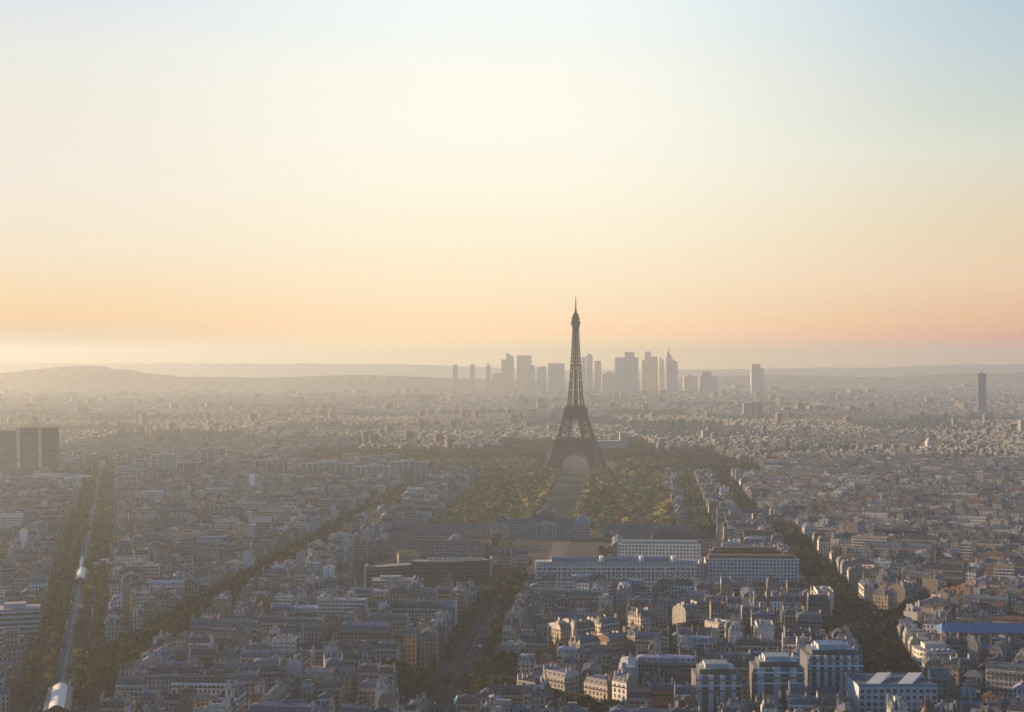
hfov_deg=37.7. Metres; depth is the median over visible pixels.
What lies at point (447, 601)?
apartment house
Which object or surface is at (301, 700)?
courtyard house
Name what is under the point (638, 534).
barrack range
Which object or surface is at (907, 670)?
street tree
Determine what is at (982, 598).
apartment house
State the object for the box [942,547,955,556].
apartment house
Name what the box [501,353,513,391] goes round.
skyscraper
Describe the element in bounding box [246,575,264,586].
apartment house
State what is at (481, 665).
street tree
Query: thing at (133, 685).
apartment house
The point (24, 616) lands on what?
strip window office
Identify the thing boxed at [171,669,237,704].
apartment house
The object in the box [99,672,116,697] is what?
street tree
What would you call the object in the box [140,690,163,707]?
courtyard house
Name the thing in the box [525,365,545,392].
skyscraper
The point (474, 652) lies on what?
avenue road
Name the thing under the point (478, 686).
street tree
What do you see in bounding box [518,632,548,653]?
apartment house
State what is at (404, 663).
street tree
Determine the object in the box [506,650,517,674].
street tree
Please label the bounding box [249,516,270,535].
apartment block
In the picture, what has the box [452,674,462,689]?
street tree
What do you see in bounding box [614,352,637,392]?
skyscraper
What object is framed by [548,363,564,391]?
skyscraper
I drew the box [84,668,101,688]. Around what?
street tree
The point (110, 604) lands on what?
apartment block
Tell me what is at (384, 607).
apartment house
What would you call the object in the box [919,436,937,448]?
domed church
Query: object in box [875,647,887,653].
street tree
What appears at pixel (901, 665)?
street tree
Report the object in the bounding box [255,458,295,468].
apartment slab
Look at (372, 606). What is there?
apartment house
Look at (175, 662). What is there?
apartment house
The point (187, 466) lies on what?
apartment slab
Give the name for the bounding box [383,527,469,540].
barrack range
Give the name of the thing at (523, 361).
skyscraper
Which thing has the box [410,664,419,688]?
street tree
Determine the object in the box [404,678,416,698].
street tree
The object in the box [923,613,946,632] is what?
apartment house
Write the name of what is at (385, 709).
apartment house
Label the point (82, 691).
street tree
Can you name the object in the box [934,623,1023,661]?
long hall
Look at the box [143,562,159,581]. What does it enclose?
apartment block
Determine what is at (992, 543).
apartment house
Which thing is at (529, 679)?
apartment house
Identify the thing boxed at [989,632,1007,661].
apartment house
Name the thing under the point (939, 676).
apartment house
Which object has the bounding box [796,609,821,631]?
apartment house
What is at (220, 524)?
apartment block
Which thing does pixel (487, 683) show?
street tree
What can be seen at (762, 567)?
ministry wing
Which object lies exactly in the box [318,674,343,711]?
apartment house
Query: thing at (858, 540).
apartment block
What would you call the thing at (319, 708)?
apartment house
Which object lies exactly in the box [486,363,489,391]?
skyscraper
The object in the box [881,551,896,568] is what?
apartment house
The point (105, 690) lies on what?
street tree
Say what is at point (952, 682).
apartment house
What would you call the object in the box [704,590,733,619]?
apartment house
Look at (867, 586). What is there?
apartment house
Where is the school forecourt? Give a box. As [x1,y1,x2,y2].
[361,535,703,572]
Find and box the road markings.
[38,589,501,711]
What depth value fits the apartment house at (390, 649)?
985.91 m
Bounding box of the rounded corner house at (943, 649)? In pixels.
[912,641,955,670]
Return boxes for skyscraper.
[453,365,457,392]
[470,364,474,390]
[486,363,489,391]
[492,373,500,390]
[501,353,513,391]
[517,355,531,391]
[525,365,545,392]
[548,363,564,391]
[581,357,585,390]
[586,354,592,391]
[594,361,600,391]
[601,372,613,390]
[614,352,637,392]
[641,352,657,390]
[658,357,663,389]
[665,348,677,392]
[683,375,696,390]
[699,371,716,391]
[750,364,763,393]
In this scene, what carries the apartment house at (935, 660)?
on the ground at (575, 465)
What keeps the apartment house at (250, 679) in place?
on the ground at (575, 465)
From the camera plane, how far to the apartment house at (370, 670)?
892.96 m
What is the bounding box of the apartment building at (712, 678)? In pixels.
[691,660,741,711]
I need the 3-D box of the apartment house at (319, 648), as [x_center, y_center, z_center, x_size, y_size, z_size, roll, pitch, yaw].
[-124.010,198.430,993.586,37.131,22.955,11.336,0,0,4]
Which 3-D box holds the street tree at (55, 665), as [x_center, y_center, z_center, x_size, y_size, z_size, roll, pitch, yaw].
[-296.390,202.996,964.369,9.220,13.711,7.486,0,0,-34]
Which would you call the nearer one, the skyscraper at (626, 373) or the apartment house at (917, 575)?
the apartment house at (917, 575)
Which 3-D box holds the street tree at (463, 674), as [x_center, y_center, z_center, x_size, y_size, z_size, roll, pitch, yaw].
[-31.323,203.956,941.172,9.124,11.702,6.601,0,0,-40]
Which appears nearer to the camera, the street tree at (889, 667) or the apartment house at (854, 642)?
the street tree at (889, 667)
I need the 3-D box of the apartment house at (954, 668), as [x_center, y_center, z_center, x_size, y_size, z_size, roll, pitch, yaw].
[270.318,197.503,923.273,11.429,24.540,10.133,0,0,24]
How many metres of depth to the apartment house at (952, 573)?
1345.24 m
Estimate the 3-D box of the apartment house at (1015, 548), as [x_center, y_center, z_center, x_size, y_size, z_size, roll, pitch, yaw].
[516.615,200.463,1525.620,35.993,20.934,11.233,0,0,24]
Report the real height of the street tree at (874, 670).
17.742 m
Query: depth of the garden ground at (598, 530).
2014.75 m
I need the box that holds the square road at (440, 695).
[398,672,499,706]
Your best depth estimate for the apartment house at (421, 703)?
816.28 m
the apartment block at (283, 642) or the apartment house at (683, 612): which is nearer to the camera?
the apartment block at (283, 642)
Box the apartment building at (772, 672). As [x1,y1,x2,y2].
[749,645,804,711]
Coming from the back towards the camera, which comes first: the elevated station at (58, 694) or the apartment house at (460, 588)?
the apartment house at (460, 588)
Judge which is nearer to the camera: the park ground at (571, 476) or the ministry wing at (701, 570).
the ministry wing at (701, 570)
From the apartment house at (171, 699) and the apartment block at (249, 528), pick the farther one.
the apartment block at (249, 528)
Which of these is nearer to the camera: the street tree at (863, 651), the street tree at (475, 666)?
the street tree at (475, 666)
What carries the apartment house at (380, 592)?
on the ground at (575, 465)
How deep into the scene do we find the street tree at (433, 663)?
967.10 m
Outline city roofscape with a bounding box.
[0,448,1023,711]
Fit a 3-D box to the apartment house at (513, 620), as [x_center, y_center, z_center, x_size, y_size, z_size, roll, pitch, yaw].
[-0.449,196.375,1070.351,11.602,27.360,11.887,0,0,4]
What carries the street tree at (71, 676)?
on the ground at (575, 465)
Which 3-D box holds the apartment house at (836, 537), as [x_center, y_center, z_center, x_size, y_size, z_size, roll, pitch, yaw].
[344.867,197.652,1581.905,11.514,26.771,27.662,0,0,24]
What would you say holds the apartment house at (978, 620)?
on the ground at (575, 465)
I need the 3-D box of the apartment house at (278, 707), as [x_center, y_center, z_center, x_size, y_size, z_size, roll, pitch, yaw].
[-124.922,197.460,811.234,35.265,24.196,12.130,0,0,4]
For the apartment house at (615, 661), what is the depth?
955.11 m
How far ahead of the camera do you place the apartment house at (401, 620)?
1071.77 m
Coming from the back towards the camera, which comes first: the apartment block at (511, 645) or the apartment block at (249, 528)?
the apartment block at (249, 528)
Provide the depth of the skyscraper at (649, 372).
8729.83 m
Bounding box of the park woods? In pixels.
[31,415,1008,660]
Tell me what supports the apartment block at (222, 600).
on the ground at (575, 465)
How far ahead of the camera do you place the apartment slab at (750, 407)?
5199.66 m
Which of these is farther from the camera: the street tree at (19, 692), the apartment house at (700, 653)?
the apartment house at (700, 653)
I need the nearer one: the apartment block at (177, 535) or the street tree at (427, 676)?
the street tree at (427, 676)
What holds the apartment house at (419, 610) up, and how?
on the ground at (575, 465)
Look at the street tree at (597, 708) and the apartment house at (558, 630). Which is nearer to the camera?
the street tree at (597, 708)
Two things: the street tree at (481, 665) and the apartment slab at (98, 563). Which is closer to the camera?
the street tree at (481, 665)
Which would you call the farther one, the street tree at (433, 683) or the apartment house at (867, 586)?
the apartment house at (867, 586)
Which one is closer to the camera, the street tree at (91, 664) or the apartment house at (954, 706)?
the apartment house at (954, 706)
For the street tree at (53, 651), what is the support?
on the ground at (575, 465)
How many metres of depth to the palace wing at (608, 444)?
3319.63 m
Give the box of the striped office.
[371,575,415,588]
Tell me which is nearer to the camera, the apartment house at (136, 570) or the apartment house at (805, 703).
the apartment house at (805, 703)
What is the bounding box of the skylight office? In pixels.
[845,672,938,711]
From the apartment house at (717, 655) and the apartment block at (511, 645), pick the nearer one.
the apartment house at (717, 655)
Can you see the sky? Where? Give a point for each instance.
(717, 184)
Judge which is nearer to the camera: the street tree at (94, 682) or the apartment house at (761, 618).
the street tree at (94, 682)
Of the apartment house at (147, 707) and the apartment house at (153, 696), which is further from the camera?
the apartment house at (153, 696)
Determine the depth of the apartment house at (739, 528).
1660.80 m
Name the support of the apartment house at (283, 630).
on the ground at (575, 465)
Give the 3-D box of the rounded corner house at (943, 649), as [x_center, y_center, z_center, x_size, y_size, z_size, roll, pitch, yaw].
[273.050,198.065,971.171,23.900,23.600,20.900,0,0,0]
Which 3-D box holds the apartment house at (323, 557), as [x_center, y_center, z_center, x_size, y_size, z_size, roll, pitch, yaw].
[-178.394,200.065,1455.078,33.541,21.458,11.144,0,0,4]
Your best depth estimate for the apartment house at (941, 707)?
800.42 m
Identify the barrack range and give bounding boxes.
[368,531,390,555]
[375,537,484,555]
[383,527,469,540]
[393,518,422,529]
[414,521,490,537]
[447,532,461,540]
[603,521,686,538]
[610,527,708,539]
[611,534,622,556]
[651,530,713,553]
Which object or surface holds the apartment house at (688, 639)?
on the ground at (575, 465)
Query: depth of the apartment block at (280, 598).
1147.89 m
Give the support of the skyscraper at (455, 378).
on the ground at (575, 465)
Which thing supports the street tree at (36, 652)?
on the ground at (575, 465)
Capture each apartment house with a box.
[0,560,17,577]
[8,541,21,548]
[16,554,38,565]
[18,565,31,571]
[98,691,131,711]
[114,689,135,711]
[115,565,142,580]
[115,672,146,702]
[132,650,164,676]
[134,587,175,614]
[136,701,153,711]
[142,687,159,711]
[147,659,199,693]
[149,576,184,590]
[149,629,173,651]
[150,642,173,660]
[153,520,188,531]
[160,569,170,575]
[160,654,189,664]
[163,686,181,711]
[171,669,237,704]
[177,538,209,558]
[178,691,196,711]
[184,557,218,578]
[189,632,213,653]
[190,614,214,635]
[190,642,218,671]
[195,503,202,513]
[209,539,234,555]
[211,616,261,649]
[214,655,241,674]
[218,505,244,511]
[218,679,246,711]
[219,691,236,711]
[220,589,232,613]
[224,611,247,618]
[224,657,280,688]
[230,621,252,650]
[232,604,248,613]
[234,666,260,711]
[239,600,262,614]
[242,646,289,663]
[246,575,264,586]
[247,611,284,640]
[248,698,315,711]
[249,638,271,649]
[252,587,269,614]
[252,678,269,703]
[253,656,284,675]
[260,696,272,702]
[262,565,289,582]
[262,679,291,702]
[264,633,276,642]
[270,601,294,616]
[272,624,285,633]
[277,672,296,698]
[279,555,298,570]
[285,613,325,640]
[285,649,308,689]
[287,644,314,667]
[291,598,316,604]
[294,600,316,616]
[296,637,353,665]
[312,551,345,565]
[315,587,335,600]
[317,704,334,711]
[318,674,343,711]
[322,641,340,662]
[323,653,343,677]
[337,663,354,703]
[339,620,394,644]
[339,698,370,711]
[340,646,362,670]
[349,583,373,600]
[358,587,390,600]
[358,660,381,686]
[358,674,383,703]
[367,609,409,649]
[368,599,395,614]
[369,700,398,711]
[374,675,392,707]
[375,637,399,662]
[377,599,392,612]
[378,662,396,688]
[378,683,400,711]
[390,583,408,600]
[391,598,442,625]
[396,596,417,601]
[401,705,418,711]
[404,692,429,711]
[418,596,457,623]
[418,624,439,670]
[420,584,454,599]
[427,613,448,655]
[433,608,452,643]
[449,583,468,612]
[456,689,477,711]
[484,687,502,703]
[489,680,523,703]
[501,624,515,643]
[503,611,519,638]
[515,591,529,608]
[516,672,550,698]
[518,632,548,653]
[523,681,543,704]
[527,585,564,606]
[531,683,545,711]
[532,589,550,608]
[533,659,557,670]
[542,662,579,700]
[547,616,570,645]
[554,613,603,622]
[555,609,601,618]
[556,641,575,665]
[562,652,578,671]
[565,586,603,612]
[568,631,600,648]
[569,616,595,637]
[571,570,589,589]
[572,642,591,675]
[580,656,601,695]
[583,672,612,711]
[584,651,601,671]
[590,613,619,635]
[592,578,606,592]
[592,642,610,674]
[597,630,623,655]
[611,652,620,675]
[612,667,637,706]
[616,578,632,597]
[616,594,649,619]
[618,652,638,687]
[629,684,650,707]
[636,628,661,655]
[636,650,696,688]
[639,700,655,707]
[642,675,672,709]
[645,625,668,653]
[648,634,662,653]
[649,595,666,628]
[660,594,705,624]
[672,599,698,625]
[674,681,696,706]
[675,691,698,709]
[677,624,692,654]
[677,634,696,654]
[678,630,712,650]
[679,644,705,663]
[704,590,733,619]
[706,648,750,659]
[713,578,752,595]
[717,693,740,711]
[717,694,757,711]
[721,655,754,682]
[724,616,741,641]
[727,521,752,536]
[727,611,736,618]
[730,541,763,545]
[731,579,765,594]
[734,633,761,651]
[740,583,756,604]
[744,528,770,546]
[750,647,778,658]
[751,608,774,636]
[753,614,768,637]
[757,524,767,529]
[757,635,781,651]
[763,689,781,711]
[768,588,777,608]
[771,590,792,603]
[782,603,804,630]
[782,631,804,652]
[784,624,810,639]
[785,649,799,655]
[786,690,819,711]
[788,680,808,695]
[791,651,799,662]
[793,640,804,650]
[793,643,805,652]
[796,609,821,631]
[807,591,829,617]
[818,691,849,711]
[826,634,846,641]
[830,529,846,548]
[835,697,852,711]
[836,530,863,538]
[836,632,854,640]
[844,638,862,664]
[858,574,878,610]
[866,541,902,558]
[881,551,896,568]
[883,547,912,557]
[891,579,913,607]
[897,617,918,643]
[901,567,936,583]
[902,531,937,543]
[902,541,932,562]
[903,623,923,648]
[917,593,945,627]
[921,651,944,677]
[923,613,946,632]
[924,560,963,585]
[924,631,944,640]
[928,606,945,618]
[928,664,948,703]
[933,598,952,622]
[933,666,956,700]
[934,698,949,711]
[938,537,946,550]
[940,632,960,656]
[940,657,960,698]
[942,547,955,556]
[944,696,988,711]
[945,698,963,711]
[949,631,969,657]
[949,653,970,681]
[955,681,981,700]
[956,607,981,622]
[960,601,976,611]
[963,592,1007,614]
[964,634,980,662]
[969,558,984,577]
[969,598,979,611]
[970,536,1006,550]
[970,613,991,622]
[972,572,996,591]
[975,528,1010,538]
[981,609,1023,622]
[982,696,1001,711]
[985,656,1023,698]
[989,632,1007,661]
[990,577,1017,595]
[1000,558,1023,575]
[1001,541,1021,552]
[1002,695,1023,711]
[1007,697,1023,711]
[1009,521,1023,525]
[1010,573,1022,583]
[1014,647,1023,662]
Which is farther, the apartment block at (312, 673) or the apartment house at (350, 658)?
the apartment house at (350, 658)
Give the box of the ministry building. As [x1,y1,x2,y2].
[534,555,697,592]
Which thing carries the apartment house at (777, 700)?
on the ground at (575, 465)
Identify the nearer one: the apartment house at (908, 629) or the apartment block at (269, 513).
the apartment house at (908, 629)
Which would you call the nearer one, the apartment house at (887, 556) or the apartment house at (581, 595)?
the apartment house at (581, 595)
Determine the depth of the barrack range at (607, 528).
1727.30 m
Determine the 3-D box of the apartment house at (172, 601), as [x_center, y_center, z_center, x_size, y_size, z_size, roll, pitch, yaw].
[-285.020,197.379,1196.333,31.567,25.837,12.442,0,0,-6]
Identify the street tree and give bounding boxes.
[6,677,17,696]
[15,684,34,711]
[16,672,36,689]
[16,691,31,711]
[18,682,33,696]
[21,662,36,675]
[22,657,42,675]
[22,671,38,689]
[28,646,43,663]
[39,692,47,705]
[42,673,57,684]
[43,681,52,689]
[44,652,59,665]
[44,661,57,673]
[44,665,59,674]
[49,649,57,658]
[65,664,73,672]
[68,670,81,683]
[70,672,83,688]
[70,675,82,689]
[71,640,89,657]
[71,663,84,677]
[72,647,84,659]
[73,686,78,700]
[77,687,88,705]
[83,654,91,661]
[83,659,98,671]
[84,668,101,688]
[86,673,100,701]
[88,690,98,700]
[95,686,107,698]
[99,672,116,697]
[108,683,115,696]
[377,655,389,663]
[389,658,397,669]
[389,658,399,671]
[397,671,403,691]
[398,661,408,670]
[401,678,415,698]
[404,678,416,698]
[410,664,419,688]
[412,672,421,695]
[417,664,429,691]
[423,670,437,681]
[424,676,435,696]
[425,655,441,673]
[428,678,440,697]
[440,672,451,692]
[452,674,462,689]
[459,671,467,689]
[461,672,474,693]
[469,677,484,693]
[472,656,483,671]
[476,656,489,673]
[476,671,487,685]
[484,660,491,677]
[485,678,496,687]
[497,649,509,673]
[499,671,511,684]
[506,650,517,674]
[509,679,516,684]
[546,645,558,657]
[550,650,556,662]
[551,688,560,697]
[562,693,570,701]
[573,692,583,700]
[577,691,591,707]
[589,699,595,711]
[590,703,604,711]
[596,696,609,710]
[609,699,622,706]
[862,649,868,662]
[863,658,876,672]
[868,664,879,672]
[872,662,884,670]
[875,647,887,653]
[878,664,890,671]
[884,661,894,668]
[891,666,900,672]
[898,646,908,655]
[898,662,912,672]
[901,666,913,672]
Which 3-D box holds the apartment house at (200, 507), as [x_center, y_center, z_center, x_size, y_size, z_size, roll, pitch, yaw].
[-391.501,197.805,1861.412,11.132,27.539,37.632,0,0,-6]
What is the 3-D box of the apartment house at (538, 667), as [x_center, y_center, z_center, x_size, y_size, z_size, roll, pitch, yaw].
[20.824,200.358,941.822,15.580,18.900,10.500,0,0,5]
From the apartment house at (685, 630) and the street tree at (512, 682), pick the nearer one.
the street tree at (512, 682)
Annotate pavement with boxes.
[19,464,93,711]
[87,463,113,711]
[437,598,489,670]
[481,590,520,670]
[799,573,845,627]
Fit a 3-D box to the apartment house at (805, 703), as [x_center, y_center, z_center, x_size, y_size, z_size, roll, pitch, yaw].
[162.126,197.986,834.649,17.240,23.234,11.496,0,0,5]
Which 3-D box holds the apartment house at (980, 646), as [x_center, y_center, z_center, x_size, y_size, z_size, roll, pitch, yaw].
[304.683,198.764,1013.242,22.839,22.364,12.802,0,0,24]
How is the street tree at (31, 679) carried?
on the ground at (575, 465)
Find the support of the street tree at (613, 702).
on the ground at (575, 465)
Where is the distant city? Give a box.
[0,382,1023,463]
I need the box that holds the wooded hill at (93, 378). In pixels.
[0,366,568,391]
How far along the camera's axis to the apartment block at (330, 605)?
1123.12 m
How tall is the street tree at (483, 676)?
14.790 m
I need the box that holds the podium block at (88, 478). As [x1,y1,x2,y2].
[3,473,93,487]
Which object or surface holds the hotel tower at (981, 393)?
on the ground at (575, 465)
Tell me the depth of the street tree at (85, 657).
981.93 m
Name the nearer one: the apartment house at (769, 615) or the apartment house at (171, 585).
the apartment house at (769, 615)
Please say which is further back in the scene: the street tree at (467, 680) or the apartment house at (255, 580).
the apartment house at (255, 580)
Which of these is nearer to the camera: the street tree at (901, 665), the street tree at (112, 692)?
the street tree at (112, 692)
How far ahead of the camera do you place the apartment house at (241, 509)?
1826.52 m
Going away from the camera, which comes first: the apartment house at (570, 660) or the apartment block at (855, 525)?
the apartment house at (570, 660)
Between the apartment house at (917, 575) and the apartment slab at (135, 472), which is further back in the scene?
the apartment slab at (135, 472)
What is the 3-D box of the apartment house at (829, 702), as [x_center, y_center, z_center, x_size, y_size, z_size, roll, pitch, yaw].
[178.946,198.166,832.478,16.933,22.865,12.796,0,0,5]
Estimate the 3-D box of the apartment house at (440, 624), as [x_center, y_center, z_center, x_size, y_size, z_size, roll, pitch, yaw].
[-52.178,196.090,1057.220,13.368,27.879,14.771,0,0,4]
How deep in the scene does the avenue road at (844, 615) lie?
1209.18 m
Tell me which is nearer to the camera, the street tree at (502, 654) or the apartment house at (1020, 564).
the street tree at (502, 654)
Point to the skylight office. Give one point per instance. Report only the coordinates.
(867, 692)
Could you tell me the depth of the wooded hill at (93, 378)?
9509.70 m
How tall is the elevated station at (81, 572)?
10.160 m
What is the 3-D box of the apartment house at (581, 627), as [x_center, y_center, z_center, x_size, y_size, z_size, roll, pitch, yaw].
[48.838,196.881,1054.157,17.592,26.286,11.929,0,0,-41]
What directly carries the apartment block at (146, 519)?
on the ground at (575, 465)
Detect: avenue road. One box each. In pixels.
[32,464,109,711]
[454,584,504,670]
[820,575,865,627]
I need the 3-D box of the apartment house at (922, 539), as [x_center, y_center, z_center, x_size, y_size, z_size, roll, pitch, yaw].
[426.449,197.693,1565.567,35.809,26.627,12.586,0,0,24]
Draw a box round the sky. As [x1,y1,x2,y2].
[0,0,1023,369]
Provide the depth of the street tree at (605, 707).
859.73 m
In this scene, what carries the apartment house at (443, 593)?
on the ground at (575, 465)
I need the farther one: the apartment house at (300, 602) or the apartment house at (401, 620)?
the apartment house at (300, 602)
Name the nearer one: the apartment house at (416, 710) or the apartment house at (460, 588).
the apartment house at (416, 710)
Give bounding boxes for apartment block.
[0,512,22,525]
[109,602,124,621]
[131,515,154,529]
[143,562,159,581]
[171,531,207,546]
[202,703,230,711]
[211,594,229,618]
[214,517,238,545]
[244,523,256,543]
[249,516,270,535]
[259,508,282,522]
[272,634,298,650]
[275,593,293,604]
[305,666,334,696]
[317,595,367,626]
[320,497,341,515]
[501,640,525,666]
[754,620,774,638]
[812,586,833,616]
[848,519,864,532]
[851,534,888,547]
[994,562,1015,579]
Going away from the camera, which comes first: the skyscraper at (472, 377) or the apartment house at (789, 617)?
the apartment house at (789, 617)
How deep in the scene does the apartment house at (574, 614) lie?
1116.42 m
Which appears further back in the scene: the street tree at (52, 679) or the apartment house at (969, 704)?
the street tree at (52, 679)
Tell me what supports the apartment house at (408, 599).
on the ground at (575, 465)
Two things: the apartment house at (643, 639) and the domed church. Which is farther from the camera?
the domed church
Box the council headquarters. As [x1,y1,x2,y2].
[365,556,491,587]
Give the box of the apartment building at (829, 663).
[800,634,862,695]
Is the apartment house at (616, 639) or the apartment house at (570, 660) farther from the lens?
the apartment house at (616, 639)
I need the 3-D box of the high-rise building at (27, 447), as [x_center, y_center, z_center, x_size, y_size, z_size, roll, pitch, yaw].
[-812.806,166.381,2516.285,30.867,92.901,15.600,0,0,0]
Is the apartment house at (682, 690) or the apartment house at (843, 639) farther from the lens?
the apartment house at (843, 639)
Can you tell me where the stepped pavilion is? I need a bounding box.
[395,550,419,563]
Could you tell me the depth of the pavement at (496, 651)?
1067.69 m
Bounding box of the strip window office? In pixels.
[0,601,40,645]
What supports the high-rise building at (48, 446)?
on the ground at (575, 465)
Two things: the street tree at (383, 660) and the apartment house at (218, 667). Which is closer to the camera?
the apartment house at (218, 667)
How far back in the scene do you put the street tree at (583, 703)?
852.59 m
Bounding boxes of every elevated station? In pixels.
[43,682,72,711]
[73,567,88,583]
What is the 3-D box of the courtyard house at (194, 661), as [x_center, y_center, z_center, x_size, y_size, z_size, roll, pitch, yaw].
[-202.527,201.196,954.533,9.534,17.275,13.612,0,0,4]
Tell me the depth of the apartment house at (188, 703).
822.72 m
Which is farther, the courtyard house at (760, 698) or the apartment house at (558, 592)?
the apartment house at (558, 592)
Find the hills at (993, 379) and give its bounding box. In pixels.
[638,372,1023,385]
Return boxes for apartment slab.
[93,558,113,576]
[118,468,150,480]
[151,452,178,469]
[177,460,198,472]
[200,447,215,464]
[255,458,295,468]
[301,461,353,474]
[354,464,389,477]
[390,459,427,482]
[742,402,762,413]
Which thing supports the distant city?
on the ground at (575, 465)
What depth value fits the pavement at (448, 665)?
1082.54 m
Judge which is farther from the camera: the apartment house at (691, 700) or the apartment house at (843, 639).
the apartment house at (843, 639)
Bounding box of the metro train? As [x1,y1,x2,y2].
[79,556,83,566]
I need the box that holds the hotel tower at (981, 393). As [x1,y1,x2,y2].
[974,373,993,414]
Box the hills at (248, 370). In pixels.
[0,363,1023,378]
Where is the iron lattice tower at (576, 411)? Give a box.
[544,296,606,472]
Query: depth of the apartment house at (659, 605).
1135.15 m
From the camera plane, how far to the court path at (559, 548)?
1634.03 m
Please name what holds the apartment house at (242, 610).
on the ground at (575, 465)
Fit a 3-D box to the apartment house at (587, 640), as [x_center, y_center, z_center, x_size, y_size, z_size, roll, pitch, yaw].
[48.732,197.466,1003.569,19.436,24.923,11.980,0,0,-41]
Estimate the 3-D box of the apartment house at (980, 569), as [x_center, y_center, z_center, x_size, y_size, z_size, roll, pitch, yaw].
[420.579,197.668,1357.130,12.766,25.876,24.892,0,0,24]
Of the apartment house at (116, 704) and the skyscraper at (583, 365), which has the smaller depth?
the apartment house at (116, 704)
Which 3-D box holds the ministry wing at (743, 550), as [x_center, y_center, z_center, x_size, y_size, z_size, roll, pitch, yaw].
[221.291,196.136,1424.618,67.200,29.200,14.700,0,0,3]
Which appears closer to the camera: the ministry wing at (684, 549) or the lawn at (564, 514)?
the ministry wing at (684, 549)
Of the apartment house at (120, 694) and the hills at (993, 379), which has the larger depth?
the hills at (993, 379)
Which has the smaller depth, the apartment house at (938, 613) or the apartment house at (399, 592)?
the apartment house at (938, 613)
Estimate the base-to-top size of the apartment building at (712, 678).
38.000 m
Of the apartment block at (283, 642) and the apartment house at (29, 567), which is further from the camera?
the apartment house at (29, 567)
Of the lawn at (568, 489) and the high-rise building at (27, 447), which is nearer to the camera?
the lawn at (568, 489)
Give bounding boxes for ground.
[9,379,1009,711]
[442,474,671,533]
[489,552,543,560]
[538,474,597,517]
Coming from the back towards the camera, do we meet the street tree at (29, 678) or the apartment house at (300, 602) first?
the apartment house at (300, 602)
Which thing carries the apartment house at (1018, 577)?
on the ground at (575, 465)
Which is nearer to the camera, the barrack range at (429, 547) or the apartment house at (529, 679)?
the apartment house at (529, 679)
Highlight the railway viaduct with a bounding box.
[48,460,104,711]
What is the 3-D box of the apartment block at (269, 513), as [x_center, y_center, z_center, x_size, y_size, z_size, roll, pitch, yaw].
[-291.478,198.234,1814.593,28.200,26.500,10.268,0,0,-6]
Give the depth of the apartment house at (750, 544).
1518.57 m
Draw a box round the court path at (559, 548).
[547,540,569,559]
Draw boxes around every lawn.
[549,498,576,508]
[553,510,572,518]
[555,484,581,495]
[562,478,583,482]
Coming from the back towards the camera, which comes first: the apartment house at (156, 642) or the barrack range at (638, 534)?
the barrack range at (638, 534)
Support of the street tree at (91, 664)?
on the ground at (575, 465)
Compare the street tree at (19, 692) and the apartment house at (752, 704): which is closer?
the apartment house at (752, 704)
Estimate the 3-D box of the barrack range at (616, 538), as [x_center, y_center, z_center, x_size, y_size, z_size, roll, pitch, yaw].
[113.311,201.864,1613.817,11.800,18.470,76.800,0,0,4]
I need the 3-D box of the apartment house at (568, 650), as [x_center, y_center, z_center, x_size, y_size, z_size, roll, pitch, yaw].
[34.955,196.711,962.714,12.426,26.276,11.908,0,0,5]
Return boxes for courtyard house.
[0,685,9,711]
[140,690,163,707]
[190,658,203,673]
[194,692,212,707]
[287,697,306,702]
[315,704,332,711]
[317,688,334,707]
[610,701,624,708]
[755,692,781,709]
[814,685,836,695]
[964,668,983,700]
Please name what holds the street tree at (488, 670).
on the ground at (575, 465)
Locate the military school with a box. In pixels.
[494,505,590,539]
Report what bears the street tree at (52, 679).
on the ground at (575, 465)
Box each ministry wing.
[617,539,701,561]
[697,559,706,582]
[704,554,798,582]
[709,546,780,553]
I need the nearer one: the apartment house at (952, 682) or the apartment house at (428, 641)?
the apartment house at (952, 682)
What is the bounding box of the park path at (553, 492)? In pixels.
[544,474,564,507]
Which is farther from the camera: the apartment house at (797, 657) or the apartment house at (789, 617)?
the apartment house at (789, 617)
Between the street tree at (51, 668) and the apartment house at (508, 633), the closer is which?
the street tree at (51, 668)
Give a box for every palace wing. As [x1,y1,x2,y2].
[595,440,618,452]
[619,432,627,448]
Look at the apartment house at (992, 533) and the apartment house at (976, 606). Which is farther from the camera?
the apartment house at (992, 533)
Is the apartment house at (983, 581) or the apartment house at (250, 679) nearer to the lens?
the apartment house at (250, 679)
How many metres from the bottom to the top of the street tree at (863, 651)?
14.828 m
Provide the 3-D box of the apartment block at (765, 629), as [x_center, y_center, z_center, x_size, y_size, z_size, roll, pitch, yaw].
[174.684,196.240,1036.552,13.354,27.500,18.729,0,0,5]
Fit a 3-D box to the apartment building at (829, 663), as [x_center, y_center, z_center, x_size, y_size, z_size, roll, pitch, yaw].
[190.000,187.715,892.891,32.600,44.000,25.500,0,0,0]
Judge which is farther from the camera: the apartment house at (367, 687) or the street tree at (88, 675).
the street tree at (88, 675)
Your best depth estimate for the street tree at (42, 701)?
875.52 m
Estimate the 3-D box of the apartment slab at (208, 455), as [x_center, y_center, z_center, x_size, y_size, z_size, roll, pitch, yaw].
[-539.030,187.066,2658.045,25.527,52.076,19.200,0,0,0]
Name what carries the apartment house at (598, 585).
on the ground at (575, 465)

